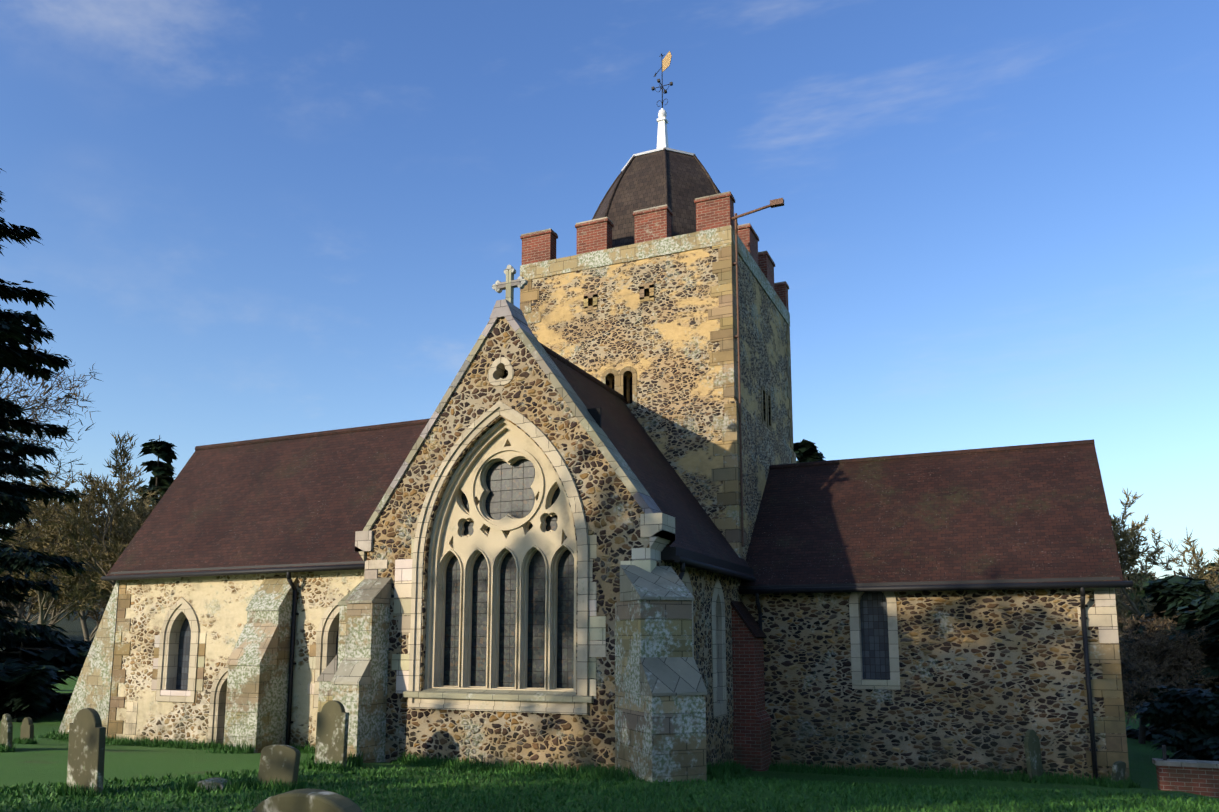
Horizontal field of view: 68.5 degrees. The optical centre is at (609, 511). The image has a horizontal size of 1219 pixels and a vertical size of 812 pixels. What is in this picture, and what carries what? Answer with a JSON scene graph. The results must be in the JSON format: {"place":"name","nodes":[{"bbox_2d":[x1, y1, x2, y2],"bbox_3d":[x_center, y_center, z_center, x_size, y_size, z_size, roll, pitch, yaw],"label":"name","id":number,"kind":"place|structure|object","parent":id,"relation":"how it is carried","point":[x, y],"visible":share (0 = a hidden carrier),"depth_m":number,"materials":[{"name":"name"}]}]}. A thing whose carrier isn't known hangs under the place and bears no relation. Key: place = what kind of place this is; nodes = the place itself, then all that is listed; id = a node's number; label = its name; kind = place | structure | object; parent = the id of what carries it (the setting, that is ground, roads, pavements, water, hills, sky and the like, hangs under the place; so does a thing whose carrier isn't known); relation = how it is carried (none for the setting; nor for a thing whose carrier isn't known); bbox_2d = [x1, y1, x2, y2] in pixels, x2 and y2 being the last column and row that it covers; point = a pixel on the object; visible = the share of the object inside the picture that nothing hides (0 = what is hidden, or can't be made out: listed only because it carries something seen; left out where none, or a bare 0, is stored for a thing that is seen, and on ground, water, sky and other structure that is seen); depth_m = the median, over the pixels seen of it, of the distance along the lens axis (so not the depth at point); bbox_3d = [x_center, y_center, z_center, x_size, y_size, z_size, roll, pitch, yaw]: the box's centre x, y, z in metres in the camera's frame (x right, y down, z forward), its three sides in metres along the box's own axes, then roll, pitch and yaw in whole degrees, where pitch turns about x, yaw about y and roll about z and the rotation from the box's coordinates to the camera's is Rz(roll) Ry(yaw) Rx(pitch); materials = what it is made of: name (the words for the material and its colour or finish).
{"place":"outdoors","nodes":[
{"label":"outdoors","id":0,"kind":"place"},
{"bbox_2d":[58,576,297,752],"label":"nave buttress walls","id":1,"kind":"structure","parent":0,"point":[257,663],"depth_m":21.56,"materials":[{"name":"grey stone"}]},
{"bbox_2d":[176,617,190,689],"bbox_3d":[-11.148,3.665,23.755,0.860,2.136,0.020,-4,-9,24],"label":"window pane","id":2,"kind":"structure","parent":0,"point":[183,657],"depth_m":23.79,"materials":[{"name":"grey glass"}]},
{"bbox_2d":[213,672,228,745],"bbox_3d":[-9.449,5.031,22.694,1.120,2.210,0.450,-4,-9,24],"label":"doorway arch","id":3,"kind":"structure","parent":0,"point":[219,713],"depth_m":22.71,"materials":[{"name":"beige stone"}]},
{"bbox_2d":[101,561,364,745],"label":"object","id":4,"kind":"structure","parent":0,"point":[333,566],"depth_m":21.97,"materials":[{"name":"black metal"}]},
{"bbox_2d":[336,628,338,654],"bbox_3d":[-6.299,3.400,21.632,0.860,2.136,0.020,-4,-9,24],"label":"window pane","id":5,"kind":"structure","parent":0,"point":[337,642],"depth_m":21.80,"materials":[{"name":"grey glass"}]},
{"bbox_2d":[317,565,707,781],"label":"transept buttress walls","id":6,"kind":"structure","parent":0,"point":[661,692],"depth_m":15.13,"materials":[{"name":"grey stone"}]},
{"bbox_2d":[366,317,661,770],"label":"transept gable walls","id":7,"kind":"structure","parent":0,"point":[613,510],"depth_m":16.90,"materials":[{"name":"brown stone"}]},
{"bbox_2d":[438,549,462,686],"bbox_3d":[-3.162,2.097,17.639,0.580,2.756,0.060,-4,-9,24],"label":"window light frame","id":8,"kind":"object","parent":7,"relation":"attached to","point":[460,615],"depth_m":17.54,"materials":[{"name":"stone"}]},
{"bbox_2d":[461,547,489,687],"bbox_3d":[-2.586,2.061,17.387,0.580,2.756,0.060,-4,-9,24],"label":"window light frame","id":9,"kind":"object","parent":7,"relation":"attached to","point":[488,616],"depth_m":17.37,"materials":[{"name":"stone"}]},
{"bbox_2d":[413,408,582,708],"bbox_3d":[-2.074,0.795,17.164,3.700,5.757,0.300,-4,-9,24],"label":"window surround","id":10,"kind":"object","parent":7,"relation":"attached to","point":[480,427],"depth_m":17.04,"materials":[{"name":"beige stone"}]},
{"bbox_2d":[408,401,588,714],"bbox_3d":[-2.111,0.777,17.084,3.840,5.909,0.200,-4,-9,24],"label":"window arch moulding","id":11,"kind":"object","parent":7,"relation":"attached to","point":[584,710],"depth_m":16.84,"materials":[{"name":"beige stone"}]},
{"bbox_2d":[488,357,513,385],"bbox_3d":[-2.074,-2.741,17.674,0.587,0.571,0.300,-4,-9,24],"label":"trefoil window surround","id":12,"kind":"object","parent":7,"relation":"attached to","point":[500,365],"depth_m":17.58,"materials":[{"name":"beige stone"}]},
{"bbox_2d":[425,418,576,692],"bbox_3d":[-1.985,0.842,17.361,3.280,5.300,0.300,-4,-9,24],"label":"window arch moulding","id":13,"kind":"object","parent":7,"relation":"attached to","point":[485,444],"depth_m":17.66,"materials":[{"name":"stone"}]},
{"bbox_2d":[439,442,572,689],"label":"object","id":14,"kind":"structure","parent":13,"relation":"attached to","point":[484,529],"depth_m":17.42,"materials":[{"name":"stone"}]},
{"bbox_2d":[489,546,518,688],"bbox_3d":[-2.010,2.024,17.135,0.580,2.756,0.060,-4,-9,24],"label":"window light frame","id":15,"kind":"object","parent":7,"relation":"attached to","point":[492,588],"depth_m":17.12,"materials":[{"name":"stone"}]},
{"bbox_2d":[436,429,573,689],"bbox_3d":[-1.987,0.849,17.355,3.100,5.105,0.090,-4,-9,24],"label":"window tracery","id":16,"kind":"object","parent":7,"relation":"attached to","point":[519,542],"depth_m":17.39,"materials":[{"name":"stone"}]},
{"bbox_2d":[470,446,544,530],"bbox_3d":[-2.010,-0.462,17.493,1.660,1.660,0.060,-4,-9,24],"label":"round window frame","id":17,"kind":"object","parent":16,"relation":"attached to","point":[536,506],"depth_m":17.45,"materials":[{"name":"stone"}]},
{"bbox_2d":[518,545,547,689],"bbox_3d":[-1.433,1.988,16.883,0.580,2.756,0.060,-4,-9,24],"label":"window frame","id":18,"kind":"object","parent":7,"relation":"attached to","point":[520,613],"depth_m":16.86,"materials":[{"name":"stone"}]},
{"bbox_2d":[548,543,573,689],"bbox_3d":[-0.857,1.952,16.632,0.580,2.756,0.060,-4,-9,24],"label":"window frame","id":19,"kind":"object","parent":7,"relation":"attached to","point":[549,645],"depth_m":16.72,"materials":[{"name":"stone"}]},
{"bbox_2d":[355,265,674,702],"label":"stone trim","id":20,"kind":"structure","parent":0,"point":[657,527],"depth_m":17.05,"materials":[{"name":"beige stone"}]},
{"bbox_2d":[502,370,600,427],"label":"transept inside walls","id":21,"kind":"structure","parent":0,"point":[595,413],"depth_m":17.18,"materials":[{"name":"stone"}]},
{"bbox_2d":[0,597,1218,811],"bbox_3d":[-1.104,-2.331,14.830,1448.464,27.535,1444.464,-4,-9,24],"label":"ground","id":22,"kind":"structure","parent":0,"point":[42,761],"depth_m":15.64,"materials":[{"name":"green plant"}]},
{"bbox_2d":[0,714,12,749],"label":"gravestone","id":23,"kind":"object","parent":22,"relation":"on","point":[6,730],"visible":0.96,"depth_m":19.04,"materials":[{"name":"stone"}]},
{"bbox_2d":[0,574,27,618],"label":"tree","id":24,"kind":"object","parent":22,"relation":"on","point":[8,604],"visible":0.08,"depth_m":97.14,"materials":[{"name":"brown plant"}]},
{"bbox_2d":[20,717,33,739],"bbox_3d":[-14.241,5.470,21.886,0.600,0.888,0.100,-10,-11,38],"label":"gravestone","id":25,"kind":"object","parent":22,"relation":"on","point":[27,727],"visible":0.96,"depth_m":21.82,"materials":[{"name":"stone"}]},
{"bbox_2d":[18,578,35,629],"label":"tree","id":26,"kind":"object","parent":22,"relation":"on","point":[24,616],"depth_m":113.14,"materials":[{"name":"brown plant"}]},
{"bbox_2d":[0,529,85,647],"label":"tree","id":27,"kind":"object","parent":22,"relation":"on","point":[20,607],"depth_m":81.83,"materials":[{"name":"brown plant"}]},
{"bbox_2d":[0,641,90,721],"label":"bush","id":28,"kind":"object","parent":22,"relation":"on","point":[27,673],"visible":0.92,"depth_m":31.51,"materials":[{"name":"green plant"}]},
{"bbox_2d":[0,168,93,649],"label":"fir tree","id":29,"kind":"object","parent":22,"relation":"on","point":[14,506],"visible":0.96,"depth_m":34.38,"materials":[{"name":"green plant"}]},
{"bbox_2d":[0,344,101,571],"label":"bare tree","id":30,"kind":"object","parent":22,"relation":"on","point":[44,403],"visible":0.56,"depth_m":45.63,"materials":[{"name":"brown plant"}]},
{"bbox_2d":[32,558,108,641],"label":"tree","id":31,"kind":"object","parent":22,"relation":"on","point":[83,617],"visible":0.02,"depth_m":76.19,"materials":[{"name":"brown plant"}]},
{"bbox_2d":[0,469,159,636],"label":"tree","id":32,"kind":"object","parent":22,"relation":"on","point":[47,599],"visible":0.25,"depth_m":57.07,"materials":[{"name":"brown plant"}]},
{"bbox_2d":[67,708,105,792],"bbox_3d":[-7.438,3.522,12.716,0.800,1.453,0.100,-3,-5,32],"label":"gravestone","id":33,"kind":"object","parent":22,"relation":"on","point":[86,749],"visible":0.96,"depth_m":12.64,"materials":[{"name":"stone"}]},
{"bbox_2d":[17,490,155,620],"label":"tree","id":34,"kind":"object","parent":22,"relation":"on","point":[72,582],"visible":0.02,"depth_m":58.81,"materials":[{"name":"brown plant"}]},
{"bbox_2d":[23,431,161,595],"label":"tree","id":35,"kind":"object","parent":22,"relation":"on","point":[108,554],"visible":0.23,"depth_m":49.43,"materials":[{"name":"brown plant"}]},
{"bbox_2d":[135,435,177,506],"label":"tree","id":36,"kind":"object","parent":22,"relation":"on","point":[162,478],"visible":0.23,"depth_m":83.22,"materials":[{"name":"green plant"}]},
{"bbox_2d":[198,777,230,790],"bbox_3d":[-5.727,4.071,12.946,0.400,0.410,0.300,7,-8,5],"label":"rock","id":37,"kind":"object","parent":22,"relation":"on","point":[214,780],"visible":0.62,"depth_m":12.83,"materials":[{"name":"stone"}]},
{"bbox_2d":[110,569,365,747],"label":"nave walls","id":38,"kind":"structure","parent":22,"relation":"on","point":[219,604],"depth_m":23.05,"materials":[{"name":"beige stone"}]},
{"bbox_2d":[161,605,193,696],"bbox_3d":[-11.187,3.635,23.669,1.180,2.490,0.450,-4,-9,24],"label":"window frame","id":39,"kind":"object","parent":38,"relation":"attached to","point":[172,635],"depth_m":23.67,"materials":[{"name":"beige stone"}]},
{"bbox_2d":[156,597,199,702],"bbox_3d":[-11.253,3.604,23.523,1.380,2.712,0.200,-4,-9,24],"label":"window surround","id":40,"kind":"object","parent":38,"relation":"attached to","point":[192,613],"depth_m":23.42,"materials":[{"name":"beige stone"}]},
{"bbox_2d":[107,580,317,738],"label":"stone quoins","id":41,"kind":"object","parent":38,"relation":"attached to","point":[115,726],"depth_m":24.01,"materials":[{"name":"beige stone"}]},
{"bbox_2d":[207,665,227,743],"bbox_3d":[-9.515,5.003,22.547,1.320,2.423,0.200,-4,-9,24],"label":"doorway arch","id":42,"kind":"structure","parent":38,"relation":"attached to","point":[221,673],"depth_m":22.70,"materials":[{"name":"beige stone"}]},
{"bbox_2d":[106,418,429,575],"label":"roof","id":43,"kind":"structure","parent":38,"relation":"on","point":[314,497],"depth_m":24.25,"materials":[{"name":"brown tile"}]},
{"bbox_2d":[313,595,344,708],"bbox_3d":[-6.404,3.338,21.400,1.380,2.712,0.200,-4,-9,24],"label":"window surround","id":44,"kind":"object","parent":38,"relation":"attached to","point":[330,609],"depth_m":21.55,"materials":[{"name":"beige stone"}]},
{"bbox_2d":[321,605,339,672],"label":"lancet trim","id":45,"kind":"structure","parent":38,"relation":"attached to","point":[331,627],"depth_m":21.59,"materials":[{"name":"beige stone"}]},
{"bbox_2d":[257,744,300,786],"bbox_3d":[-4.869,3.869,13.143,0.620,0.879,0.120,0,-12,18],"label":"gravestone","id":46,"kind":"object","parent":22,"relation":"on","point":[280,761],"visible":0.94,"depth_m":13.11,"materials":[{"name":"stone"}]},
{"bbox_2d":[252,788,362,811],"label":"gravestone","id":47,"kind":"object","parent":22,"relation":"on","point":[309,800],"visible":1,"depth_m":5.08,"materials":[{"name":"stone"}]},
{"bbox_2d":[315,700,348,766],"bbox_3d":[-4.889,4.038,15.746,0.680,1.420,0.100,-5,-12,27],"label":"gravestone","id":48,"kind":"object","parent":22,"relation":"on","point":[331,744],"visible":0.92,"depth_m":15.71,"materials":[{"name":"stone"}]},
{"bbox_2d":[0,728,1218,811],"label":"grass tufts","id":49,"kind":"object","parent":22,"relation":"on","point":[717,774],"visible":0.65,"depth_m":13.29,"materials":[{"name":"green plant"}]},
{"bbox_2d":[530,246,794,556],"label":"tower walls","id":50,"kind":"structure","parent":22,"relation":"on","point":[662,345],"depth_m":23.09,"materials":[{"name":"beige stone"}]},
{"bbox_2d":[601,369,618,392],"bbox_3d":[0.063,-3.170,23.381,0.500,1.121,0.250,-4,-9,24],"label":"window surround","id":51,"kind":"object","parent":50,"relation":"attached to","point":[607,372],"depth_m":23.30,"materials":[{"name":"beige stone"}]},
{"bbox_2d":[619,366,636,407],"bbox_3d":[0.520,-3.199,23.181,0.500,1.121,0.250,-4,-9,24],"label":"window surround","id":52,"kind":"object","parent":50,"relation":"attached to","point":[633,404],"depth_m":23.09,"materials":[{"name":"beige stone"}]},
{"bbox_2d":[761,386,766,426],"bbox_3d":[4.155,-2.927,24.719,0.250,1.121,0.500,-4,-9,24],"label":"window surround","id":53,"kind":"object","parent":50,"relation":"attached to","point":[762,395],"depth_m":24.67,"materials":[{"name":"grey stone"}]},
{"bbox_2d":[767,391,771,431],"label":"window surround","id":54,"kind":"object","parent":50,"relation":"attached to","point":[769,427],"depth_m":25.20,"materials":[{"name":"grey stone"}]},
{"bbox_2d":[662,560,741,765],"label":"transept side walls","id":55,"kind":"structure","parent":22,"relation":"on","point":[719,739],"depth_m":18.66,"materials":[{"name":"grey stone"}]},
{"bbox_2d":[539,342,754,576],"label":"roof","id":56,"kind":"structure","parent":55,"relation":"on","point":[697,530],"depth_m":20.00,"materials":[{"name":"brown tile"}]},
{"bbox_2d":[443,459,889,687],"bbox_3d":[1.652,1.000,18.414,9.857,5.148,1.958,2,-8,-14],"label":"leaded window glass","id":57,"kind":"structure","parent":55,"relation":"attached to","point":[510,489],"depth_m":17.54,"materials":[{"name":"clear glass"}]},
{"bbox_2d":[443,459,573,687],"bbox_3d":[-1.921,0.869,17.505,3.140,5.148,0.020,-4,-9,24],"label":"window glass","id":58,"kind":"structure","parent":57,"relation":"in","point":[511,492],"depth_m":17.45,"materials":[{"name":"grey glass"}]},
{"bbox_2d":[682,567,693,656],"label":"transept lancet trim","id":59,"kind":"structure","parent":55,"relation":"attached to","point":[686,581],"depth_m":17.61,"materials":[{"name":"grey stone"}]},
{"bbox_2d":[711,578,726,717],"bbox_3d":[2.175,2.898,19.296,0.400,2.944,0.960,-4,-9,24],"label":"window","id":60,"kind":"structure","parent":55,"relation":"attached to","point":[719,658],"depth_m":19.34,"materials":[{"name":"grey glass"}]},
{"bbox_2d":[793,439,825,462],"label":"fir tree","id":61,"kind":"object","parent":22,"relation":"on","point":[804,450],"visible":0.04,"depth_m":115.12,"materials":[{"name":"green plant"}]},
{"bbox_2d":[742,588,1127,779],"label":"chancel walls","id":62,"kind":"structure","parent":22,"relation":"on","point":[989,678],"depth_m":19.14,"materials":[{"name":"stone"}]},
{"bbox_2d":[849,592,899,689],"bbox_3d":[5.933,2.723,20.004,1.020,2.411,0.400,-4,-9,24],"label":"window surround","id":63,"kind":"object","parent":62,"relation":"attached to","point":[855,635],"depth_m":19.83,"materials":[{"name":"beige stone"}]},
{"bbox_2d":[860,592,889,679],"bbox_3d":[5.959,2.732,20.063,0.720,2.110,0.020,-4,-9,24],"label":"window","id":64,"kind":"structure","parent":62,"relation":"in","point":[873,605],"depth_m":20.05,"materials":[{"name":"grey glass"}]},
{"bbox_2d":[739,439,1122,593],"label":"roof","id":65,"kind":"structure","parent":62,"relation":"on","point":[1034,511],"depth_m":21.01,"materials":[{"name":"brown tile"}]},
{"bbox_2d":[853,588,1129,779],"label":"quoins","id":66,"kind":"object","parent":62,"relation":"attached to","point":[1109,686],"depth_m":17.91,"materials":[{"name":"beige stone"}]},
{"bbox_2d":[1024,729,1043,780],"bbox_3d":[8.507,5.008,17.934,0.600,1.274,0.090,8,-14,-44],"label":"gravestone","id":67,"kind":"object","parent":22,"relation":"on","point":[1033,754],"visible":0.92,"depth_m":17.87,"materials":[{"name":"stone"}]},
{"bbox_2d":[1111,761,1125,781],"bbox_3d":[9.779,5.169,17.224,0.400,0.750,0.080,6,0,-36],"label":"gravestone","id":68,"kind":"object","parent":22,"relation":"on","point":[1118,769],"visible":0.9,"depth_m":17.15,"materials":[{"name":"stone"}]},
{"bbox_2d":[1115,589,1137,652],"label":"ridge tree","id":69,"kind":"object","parent":22,"relation":"on","point":[1125,599],"depth_m":82.32,"materials":[{"name":"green plant"}]},
{"bbox_2d":[1118,573,1155,666],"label":"ridge tree","id":70,"kind":"object","parent":22,"relation":"on","point":[1138,592],"visible":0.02,"depth_m":87.03,"materials":[{"name":"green plant"}]},
{"bbox_2d":[1110,488,1218,657],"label":"bare tree","id":71,"kind":"object","parent":22,"relation":"on","point":[1129,553],"visible":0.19,"depth_m":38.69,"materials":[{"name":"brown plant"}]},
{"bbox_2d":[1121,571,1212,741],"bbox_3d":[21.972,5.677,33.443,8.517,6.976,7.653,8,-11,-43],"label":"fir tree","id":72,"kind":"object","parent":22,"relation":"on","point":[1170,595],"visible":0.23,"depth_m":33.45,"materials":[{"name":"green plant"}]},
{"bbox_2d":[1117,611,1218,743],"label":"willow tree","id":73,"kind":"object","parent":22,"relation":"on","point":[1167,654],"visible":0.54,"depth_m":29.74,"materials":[{"name":"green plant"}]},
{"bbox_2d":[1126,572,1218,729],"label":"fir tree","id":74,"kind":"object","parent":22,"relation":"on","point":[1207,610],"visible":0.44,"depth_m":29.62,"materials":[{"name":"green plant"}]},
{"bbox_2d":[1135,683,1218,760],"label":"bush","id":75,"kind":"object","parent":22,"relation":"on","point":[1195,734],"visible":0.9,"depth_m":22.98,"materials":[{"name":"green plant"}]},
{"bbox_2d":[1152,745,1218,797],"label":"brick wall","id":76,"kind":"structure","parent":22,"relation":"on","point":[1199,777],"depth_m":16.29,"materials":[{"name":"red brick"}]},
{"bbox_2d":[1200,571,1218,587],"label":"ridge tree","id":77,"kind":"object","parent":22,"relation":"on","point":[1216,572],"visible":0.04,"depth_m":128.84,"materials":[{"name":"brown plant"}]},
{"bbox_2d":[1205,563,1218,585],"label":"ridge tree","id":78,"kind":"object","parent":22,"relation":"on","point":[1212,564],"visible":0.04,"depth_m":143.52,"materials":[{"name":"brown plant"}]},
{"bbox_2d":[0,0,1218,578],"label":"sky","id":79,"kind":"structure","parent":0,"point":[997,224],"materials":[{"name":"blue"}]},
{"bbox_2d":[612,377,631,403],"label":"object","id":80,"kind":"structure","parent":0,"point":[613,384],"depth_m":23.54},
{"bbox_2d":[520,191,788,310],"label":"battlements","id":81,"kind":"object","parent":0,"point":[712,212],"depth_m":24.07,"materials":[{"name":"red brick"}]},
{"bbox_2d":[520,225,795,560],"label":"stone quoins","id":82,"kind":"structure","parent":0,"point":[721,240],"depth_m":22.49,"materials":[{"name":"beige stone"}]},
{"bbox_2d":[592,148,737,247],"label":"tower roof","id":83,"kind":"structure","parent":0,"point":[677,183],"depth_m":25.26,"materials":[{"name":"brown tile"}]},
{"bbox_2d":[621,51,696,171],"bbox_3d":[1.627,-12.297,27.527,2.347,3.930,2.347,-4,-9,24],"label":"weather vane","id":84,"kind":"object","parent":83,"relation":"on","point":[662,136],"depth_m":27.34,"materials":[{"name":"white metal"}]},
{"bbox_2d":[661,547,755,581],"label":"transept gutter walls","id":85,"kind":"structure","parent":0,"point":[683,558],"depth_m":17.48,"materials":[{"name":"black metal"}]},
{"bbox_2d":[732,607,771,770],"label":"transept brick buttress walls","id":86,"kind":"structure","parent":0,"point":[752,732],"depth_m":19.95,"materials":[{"name":"red brick"}]},
{"bbox_2d":[731,600,766,637],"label":"buttress cap","id":87,"kind":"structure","parent":86,"relation":"on","point":[746,616],"depth_m":20.39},
{"bbox_2d":[731,198,783,546],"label":"drainpipe","id":88,"kind":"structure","parent":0,"point":[779,202],"depth_m":21.96,"materials":[{"name":"metal"}]},
{"bbox_2d":[739,577,1132,779],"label":"gutter and downpipe","id":89,"kind":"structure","parent":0,"point":[1009,584],"depth_m":18.71,"materials":[{"name":"black metal"}]}
]}

